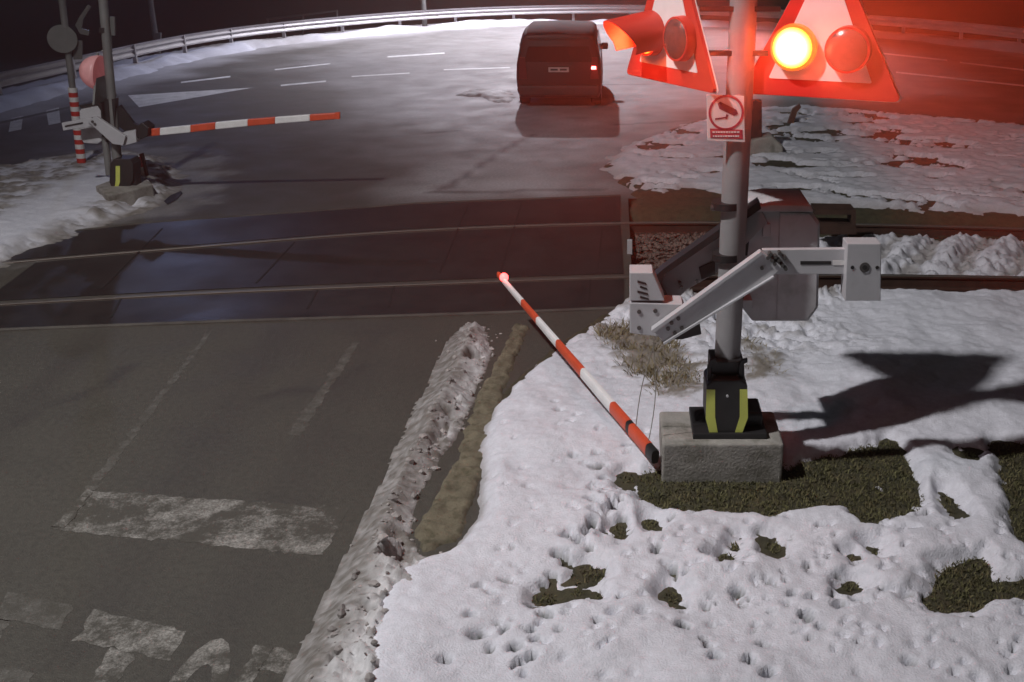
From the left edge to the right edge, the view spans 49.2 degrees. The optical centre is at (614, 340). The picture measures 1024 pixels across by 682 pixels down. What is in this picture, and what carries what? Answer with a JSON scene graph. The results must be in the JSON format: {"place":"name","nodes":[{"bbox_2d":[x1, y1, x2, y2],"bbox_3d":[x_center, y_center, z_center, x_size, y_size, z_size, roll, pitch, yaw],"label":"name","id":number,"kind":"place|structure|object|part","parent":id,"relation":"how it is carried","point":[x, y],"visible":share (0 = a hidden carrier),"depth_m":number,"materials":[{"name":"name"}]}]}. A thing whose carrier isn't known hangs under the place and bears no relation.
{"place":"outdoors","nodes":[
{"label":"outdoors","id":0,"kind":"place"},
{"bbox_2d":[0,23,1023,681],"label":"road","id":1,"kind":"structure","parent":0,"point":[220,421],"depth_m":11.32,"materials":[{"name":"grey asphalt"}]},
{"bbox_2d":[9,116,22,131],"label":"give way block","id":2,"kind":"structure","parent":1,"relation":"on","point":[15,125],"depth_m":22.70,"materials":[{"name":"paint"}]},
{"bbox_2d":[0,120,71,138],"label":"edge line","id":3,"kind":"object","parent":1,"relation":"on","point":[22,132],"visible":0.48,"depth_m":22.19,"materials":[{"name":"paint"}]},
{"bbox_2d":[0,592,72,681],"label":"road lettering","id":4,"kind":"object","parent":1,"relation":"on","point":[42,613],"visible":1,"depth_m":6.93,"materials":[{"name":"paint"}]},
{"bbox_2d":[46,107,60,124],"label":"give way block","id":5,"kind":"structure","parent":1,"relation":"on","point":[53,117],"depth_m":23.58,"materials":[{"name":"paint"}]},
{"bbox_2d":[0,95,119,123],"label":"edge line","id":6,"kind":"object","parent":1,"relation":"on","point":[14,119],"visible":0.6,"depth_m":23.87,"materials":[{"name":"paint"}]},
{"bbox_2d":[47,0,90,162],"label":"striped sign post","id":7,"kind":"object","parent":1,"relation":"on","point":[62,38],"visible":0.74,"depth_m":17.99,"materials":[{"name":"grey metal"}]},
{"bbox_2d":[52,489,92,526],"bbox_3d":[-3.963,1.225,8.164,0.117,0.001,0.564,0,21,0],"label":"edge line","id":8,"kind":"object","parent":1,"relation":"on","point":[67,517],"visible":1,"depth_m":8.11,"materials":[{"name":"paint"}]},
{"bbox_2d":[0,149,187,267],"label":"island snow","id":9,"kind":"structure","parent":1,"relation":"on","point":[48,200],"depth_m":16.40,"materials":[{"name":"white snow"}]},
{"bbox_2d":[96,176,153,205],"bbox_3d":[-7.373,-2.232,16.746,0.761,0.250,1.107,-13,25,-29],"label":"concrete foundation","id":10,"kind":"object","parent":9,"relation":"on","point":[129,195],"visible":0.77,"depth_m":16.49,"materials":[{"name":"grey concrete"}]},
{"bbox_2d":[62,0,154,185],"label":"barrier machine","id":11,"kind":"object","parent":10,"relation":"on","point":[105,120],"visible":0.96,"depth_m":16.39,"materials":[{"name":"grey metal"}]},
{"bbox_2d":[79,53,116,104],"bbox_3d":[-7.619,-3.871,16.246,0.321,0.687,0.800,0,21,0],"label":"warning signal","id":12,"kind":"object","parent":11,"relation":"attached to","point":[91,72],"visible":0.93,"depth_m":16.04,"materials":[{"name":"red plastic"}]},
{"bbox_2d":[149,112,339,135],"bbox_3d":[-5.519,-3.209,16.428,2.943,0.362,0.060,0,21,0],"label":"barrier boom","id":13,"kind":"object","parent":11,"relation":"on","point":[234,123],"visible":1,"depth_m":16.39,"materials":[{"name":"red metal"}]},
{"bbox_2d":[71,609,185,681],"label":"road lettering","id":14,"kind":"object","parent":1,"relation":"on","point":[123,634],"visible":1,"depth_m":6.69,"materials":[{"name":"paint"}]},
{"bbox_2d":[139,153,148,175],"bbox_3d":[-7.619,-2.771,17.774,0.277,0.484,0.070,0,21,0],"label":"marker post","id":15,"kind":"object","parent":1,"relation":"on","point":[144,170],"visible":0.41,"depth_m":17.75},
{"bbox_2d":[85,333,209,489],"bbox_3d":[-4.106,0.527,9.974,0.125,0.001,3.361,-2,21,-4],"label":"lane line","id":16,"kind":"object","parent":1,"relation":"on","point":[99,476],"visible":1,"depth_m":9.47,"materials":[{"name":"paint"}]},
{"bbox_2d":[164,191,181,203],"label":"puddle","id":17,"kind":"object","parent":1,"relation":"on","point":[171,198],"visible":1,"depth_m":16.96,"materials":[{"name":"grey liquid"}]},
{"bbox_2d":[128,88,247,106],"bbox_3d":[-9.862,-5.756,26.173,2.890,0.001,1.965,-10,23,-23],"label":"traffic island marking","id":18,"kind":"object","parent":1,"relation":"on","point":[141,100],"visible":1,"depth_m":26.25,"materials":[{"name":"paint"}]},
{"bbox_2d":[169,638,230,681],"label":"road lettering","id":19,"kind":"object","parent":1,"relation":"on","point":[215,654],"visible":1,"depth_m":6.49,"materials":[{"name":"paint"}]},
{"bbox_2d":[53,489,348,554],"bbox_3d":[-2.999,1.295,7.995,2.124,0.001,0.686,3,21,7],"label":"stop line","id":20,"kind":"object","parent":1,"relation":"on","point":[287,528],"visible":1,"depth_m":7.98,"materials":[{"name":"paint"}]},
{"bbox_2d":[181,76,229,82],"bbox_3d":[-10.637,-6.818,28.912,0.230,0.001,1.566,17,27,36],"label":"lane marking","id":21,"kind":"object","parent":1,"relation":"on","point":[205,79],"visible":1,"depth_m":28.89,"materials":[{"name":"paint"}]},
{"bbox_2d":[234,645,297,681],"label":"road lettering","id":22,"kind":"object","parent":1,"relation":"on","point":[279,660],"visible":1,"depth_m":6.49,"materials":[{"name":"paint"}]},
{"bbox_2d":[275,63,329,69],"bbox_3d":[-8.777,-7.739,31.287,0.197,0.001,1.897,19,28,40],"label":"lane marking","id":23,"kind":"object","parent":1,"relation":"on","point":[302,66],"visible":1,"depth_m":31.30,"materials":[{"name":"paint"}]},
{"bbox_2d":[281,80,325,85],"bbox_3d":[-7.914,-6.567,28.264,1.320,0.001,0.244,-16,26,-35],"label":"lane marking","id":24,"kind":"object","parent":1,"relation":"on","point":[302,83],"visible":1,"depth_m":28.22,"materials":[{"name":"paint"}]},
{"bbox_2d":[0,306,615,331],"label":"deck edging","id":25,"kind":"object","parent":1,"relation":"on","point":[298,319],"visible":0.93,"depth_m":11.92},
{"bbox_2d":[0,225,623,300],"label":"crossing deck","id":26,"kind":"structure","parent":1,"relation":"on","point":[531,252],"depth_m":13.79,"materials":[{"name":"grey concrete"}]},
{"bbox_2d":[102,228,162,287],"bbox_3d":[-6.093,-1.083,14.095,0.024,0.003,2.615,-2,21,-6],"label":"slab joint","id":27,"kind":"object","parent":26,"relation":"on","point":[132,258],"visible":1,"depth_m":13.98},
{"bbox_2d":[255,242,294,282],"bbox_3d":[-4.226,-0.995,13.868,0.024,0.003,1.732,0,21,0],"label":"slab joint","id":28,"kind":"object","parent":26,"relation":"on","point":[271,266],"visible":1,"depth_m":13.77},
{"bbox_2d":[439,204,467,272],"bbox_3d":[-2.154,-1.430,14.991,0.024,0.003,3.348,0,21,-1],"label":"slab joint","id":29,"kind":"object","parent":26,"relation":"on","point":[442,265],"visible":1,"depth_m":14.70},
{"bbox_2d":[499,201,522,272],"bbox_3d":[-1.390,-1.456,15.057,0.027,0.003,3.624,0,21,0],"label":"slab joint","id":30,"kind":"object","parent":26,"relation":"on","point":[500,270],"visible":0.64,"depth_m":14.79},
{"bbox_2d":[596,227,602,272],"bbox_3d":[-0.186,-1.205,14.410,0.024,0.003,2.101,0,21,1],"label":"slab joint","id":31,"kind":"object","parent":26,"relation":"on","point":[599,250],"visible":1,"depth_m":14.31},
{"bbox_2d":[0,279,623,327],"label":"crossing deck","id":32,"kind":"structure","parent":1,"relation":"on","point":[467,298],"depth_m":12.36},
{"bbox_2d":[110,298,121,316],"bbox_3d":[-5.503,-0.369,12.254,0.024,0.003,0.639,-5,22,-12],"label":"slab joint","id":33,"kind":"object","parent":32,"relation":"on","point":[117,305],"visible":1,"depth_m":12.25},
{"bbox_2d":[306,290,317,308],"bbox_3d":[-3.409,-0.473,12.523,0.024,0.003,0.651,-2,21,-4],"label":"slab joint","id":34,"kind":"object","parent":32,"relation":"on","point":[314,295],"visible":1,"depth_m":12.51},
{"bbox_2d":[503,281,509,304],"bbox_3d":[-1.242,-0.551,12.724,0.024,0.003,0.853,0,21,-1],"label":"slab joint","id":35,"kind":"object","parent":32,"relation":"on","point":[505,295],"visible":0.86,"depth_m":12.60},
{"bbox_2d":[5,196,619,260],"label":"crossing deck","id":36,"kind":"structure","parent":1,"relation":"on","point":[330,222],"depth_m":15.56,"materials":[{"name":"grey concrete"}]},
{"bbox_2d":[287,343,358,435],"bbox_3d":[-2.667,0.406,10.287,0.161,0.001,2.150,0,21,1],"label":"lane line","id":37,"kind":"object","parent":1,"relation":"on","point":[301,424],"visible":1,"depth_m":10.06,"materials":[{"name":"paint"}]},
{"bbox_2d":[75,194,620,230],"bbox_3d":[-4.375,-1.829,16.030,9.221,0.016,0.540,-6,22,-16],"label":"deck edging","id":38,"kind":"object","parent":1,"relation":"on","point":[343,209],"visible":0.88,"depth_m":16.32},
{"bbox_2d":[352,73,409,76],"bbox_3d":[-6.255,-7.136,29.732,1.621,0.001,0.199,-10,23,-23],"label":"lane marking","id":39,"kind":"object","parent":1,"relation":"on","point":[380,74],"visible":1,"depth_m":29.77,"materials":[{"name":"paint"}]},
{"bbox_2d":[283,322,493,681],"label":"snow bank","id":40,"kind":"structure","parent":1,"relation":"on","point":[308,661],"depth_m":7.70,"materials":[{"name":"white snow"}]},
{"bbox_2d":[305,322,501,681],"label":"snow clods","id":41,"kind":"object","parent":40,"relation":"on","point":[369,677],"visible":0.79,"depth_m":7.87,"materials":[{"name":"grey snow"}]},
{"bbox_2d":[387,52,444,56],"bbox_3d":[-6.033,-8.724,33.825,1.977,0.001,0.307,-13,24,-29],"label":"lane marking","id":42,"kind":"object","parent":1,"relation":"on","point":[416,54],"visible":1,"depth_m":33.92,"materials":[{"name":"paint"}]},
{"bbox_2d":[414,323,529,551],"bbox_3d":[-1.101,0.630,9.679,0.410,0.085,4.514,1,21,4],"label":"kerb strip","id":43,"kind":"object","parent":1,"relation":"on","point":[443,522],"visible":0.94,"depth_m":8.63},
{"bbox_2d":[444,67,509,69],"bbox_3d":[-3.817,-7.587,30.895,1.885,0.001,0.216,-5,22,-13],"label":"lane marking","id":44,"kind":"object","parent":1,"relation":"on","point":[476,68],"visible":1,"depth_m":30.91,"materials":[{"name":"paint"}]},
{"bbox_2d":[456,89,516,102],"bbox_3d":[-3.037,-5.833,26.322,1.586,0.139,2.241,0,21,0],"label":"road slush","id":45,"kind":"object","parent":1,"relation":"on","point":[498,96],"visible":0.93,"depth_m":26.21,"materials":[{"name":"white snow"}]},
{"bbox_2d":[0,5,1023,94],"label":"guard rail","id":46,"kind":"object","parent":1,"relation":"on","point":[29,73],"visible":0.69,"depth_m":37.29,"materials":[{"name":"metal"}]},
{"bbox_2d":[0,19,1023,112],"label":"roadside snow ridge","id":47,"kind":"structure","parent":1,"relation":"on","point":[49,91],"depth_m":35.42,"materials":[{"name":"white snow"}]},
{"bbox_2d":[516,20,607,102],"bbox_3d":[-1.221,-6.672,26.172,2.135,1.708,4.200,0,21,0],"label":"van","id":48,"kind":"object","parent":1,"relation":"on","point":[559,59],"visible":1,"depth_m":24.31,"materials":[{"name":"paint"}]},
{"bbox_3d":[-1.221,-6.316,24.178,1.496,0.450,0.043,0,21,0],"label":"rear window","id":49,"kind":"part","parent":48,"relation":"part of","materials":[{"name":"black glass"}]},
{"bbox_3d":[-0.348,-6.616,24.960,0.087,0.444,1.000,0,21,0],"label":"side window","id":50,"kind":"part","parent":48,"relation":"part of","materials":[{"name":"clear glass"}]},
{"bbox_2d":[627,239,631,254],"bbox_3d":[0.197,-1.205,14.210,0.066,0.193,0.060,0,21,0],"label":"marker stub","id":51,"kind":"object","parent":1,"relation":"on","point":[629,246],"visible":1,"depth_m":14.18,"materials":[{"name":"metal"}]},
{"bbox_2d":[883,53,946,60],"bbox_3d":[9.024,-8.558,33.396,0.329,0.001,2.468,-18,27,-38],"label":"lane line","id":52,"kind":"object","parent":1,"relation":"on","point":[915,56],"visible":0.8,"depth_m":33.45,"materials":[{"name":"paint"}]},
{"bbox_2d":[896,71,1023,85],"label":"lane line","id":53,"kind":"object","parent":1,"relation":"on","point":[959,78],"visible":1,"depth_m":29.07,"materials":[{"name":"paint"}]},
{"bbox_2d":[960,62,1023,70],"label":"lane line","id":54,"kind":"object","parent":1,"relation":"on","point":[992,66],"visible":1,"depth_m":31.30,"materials":[{"name":"paint"}]},
{"bbox_2d":[0,0,1023,88],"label":"ground","id":55,"kind":"structure","parent":0,"point":[26,26],"depth_m":50.63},
{"bbox_2d":[147,0,161,53],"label":"street lamp","id":56,"kind":"object","parent":55,"relation":"on","point":[156,35],"visible":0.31,"depth_m":34.02,"materials":[{"name":"grey metal"}]},
{"bbox_2d":[266,10,337,37],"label":"hand rail","id":57,"kind":"object","parent":55,"relation":"on","point":[302,15],"visible":0.41,"depth_m":41.32,"materials":[{"name":"grey metal"}]},
{"bbox_2d":[421,0,426,26],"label":"street lamp","id":58,"kind":"object","parent":55,"relation":"on","point":[423,7],"depth_m":41.34,"materials":[{"name":"grey metal"}]},
{"bbox_2d":[503,291,1023,617],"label":"verge ground","id":59,"kind":"structure","parent":0,"point":[563,596],"depth_m":8.16,"materials":[{"name":"green plant"}]},
{"bbox_2d":[592,317,787,395],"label":"dry grass","id":60,"kind":"structure","parent":59,"relation":"on","point":[650,368],"depth_m":10.49,"materials":[{"name":"beige plant"}]},
{"bbox_2d":[373,284,1023,681],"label":"snow field","id":61,"kind":"structure","parent":59,"relation":"on","point":[927,380],"depth_m":7.57,"materials":[{"name":"white snow"}]},
{"bbox_2d":[659,412,783,482],"bbox_3d":[0.815,0.886,8.672,0.913,0.475,0.590,0,21,0],"label":"concrete foundation","id":62,"kind":"object","parent":59,"relation":"on","point":[685,456],"visible":0.75,"depth_m":8.38,"materials":[{"name":"grey concrete"}]},
{"bbox_2d":[497,272,658,463],"bbox_3d":[-0.433,0.094,9.875,0.088,0.482,3.707,-9,23,-22],"label":"barrier boom","id":63,"kind":"object","parent":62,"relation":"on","point":[639,438],"visible":1,"depth_m":9.29,"materials":[{"name":"metal"}]},
{"bbox_2d":[629,0,880,438],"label":"barrier machine","id":64,"kind":"object","parent":62,"relation":"on","point":[763,254],"visible":0.98,"depth_m":8.03,"materials":[{"name":"metal"}]},
{"bbox_2d":[636,341,655,424],"bbox_3d":[0.223,0.333,8.340,0.028,0.822,0.314,-10,23,-23],"label":"torn cable","id":65,"kind":"object","parent":64,"relation":"hanging from","point":[642,383],"visible":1,"depth_m":8.33,"materials":[{"name":"black rubber"}]},
{"bbox_2d":[648,341,655,440],"bbox_3d":[0.287,0.378,8.255,0.041,0.843,0.079,-6,22,-14],"label":"torn cable","id":66,"kind":"object","parent":64,"relation":"hanging from","point":[655,391],"visible":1,"depth_m":8.24,"materials":[{"name":"black rubber"}]},
{"bbox_2d":[603,0,717,93],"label":"warning signal","id":67,"kind":"object","parent":64,"relation":"attached to","point":[666,40],"visible":1,"depth_m":7.76,"materials":[{"name":"metal"}]},
{"bbox_2d":[707,94,744,141],"bbox_3d":[0.768,-1.534,7.644,0.276,0.327,0.010,0,21,0],"label":"warning notice","id":68,"kind":"object","parent":64,"relation":"attached to","point":[725,118],"visible":1,"depth_m":7.64,"materials":[{"name":"white metal"}]},
{"bbox_2d":[753,0,900,102],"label":"warning signal","id":69,"kind":"object","parent":64,"relation":"attached to","point":[828,49],"visible":0.9,"depth_m":7.38,"materials":[{"name":"metal"}]},
{"bbox_2d":[787,103,800,122],"bbox_3d":[3.658,-4.613,22.633,0.273,0.466,0.100,0,21,0],"label":"marker stake","id":70,"kind":"object","parent":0,"point":[793,112],"visible":0.8,"depth_m":22.58,"materials":[{"name":"brown wood"}]},
{"bbox_2d":[632,235,957,292],"bbox_3d":[8.030,-1.365,15.366,15.940,0.052,6.000,0,21,0],"label":"track bed","id":71,"kind":"object","parent":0,"point":[642,252],"visible":0.04,"depth_m":14.97,"materials":[{"name":"brown gravel"}]},
{"bbox_2d":[0,274,1023,305],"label":"rail","id":72,"kind":"object","parent":71,"relation":"on","point":[962,283],"visible":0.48,"depth_m":13.30,"materials":[{"name":"metal"}]},
{"bbox_2d":[1,221,1023,262],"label":"rail","id":73,"kind":"object","parent":71,"relation":"on","point":[699,227],"visible":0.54,"depth_m":15.44,"materials":[{"name":"metal"}]},
{"bbox_2d":[629,207,705,270],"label":"ballast stones","id":74,"kind":"object","parent":71,"relation":"on","point":[645,259],"visible":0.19,"depth_m":15.07,"materials":[{"name":"grey gravel"}]},
{"bbox_2d":[819,232,1023,275],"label":"track snow","id":75,"kind":"structure","parent":71,"relation":"on","point":[959,253],"depth_m":14.38,"materials":[{"name":"white snow"}]},
{"bbox_2d":[811,203,855,233],"bbox_3d":[2.922,-1.636,14.823,0.566,0.337,0.350,0,21,0],"label":"cable trough","id":76,"kind":"object","parent":75,"relation":"on","point":[847,225],"visible":0.86,"depth_m":14.70,"materials":[{"name":"concrete"}]},
{"bbox_2d":[599,104,1023,215],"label":"snow field","id":77,"kind":"structure","parent":0,"point":[990,176],"depth_m":18.88,"materials":[{"name":"white snow"}]},
{"bbox_2d":[604,106,1023,240],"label":"verge ground","id":78,"kind":"structure","parent":0,"point":[683,204],"depth_m":16.26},
{"bbox_2d":[750,99,782,155],"bbox_3d":[2.633,-3.766,19.629,0.703,1.014,0.450,0,21,0],"label":"signal post","id":79,"kind":"object","parent":78,"relation":"on","point":[766,142],"visible":0.48,"depth_m":19.51,"materials":[{"name":"metal"}]}
]}

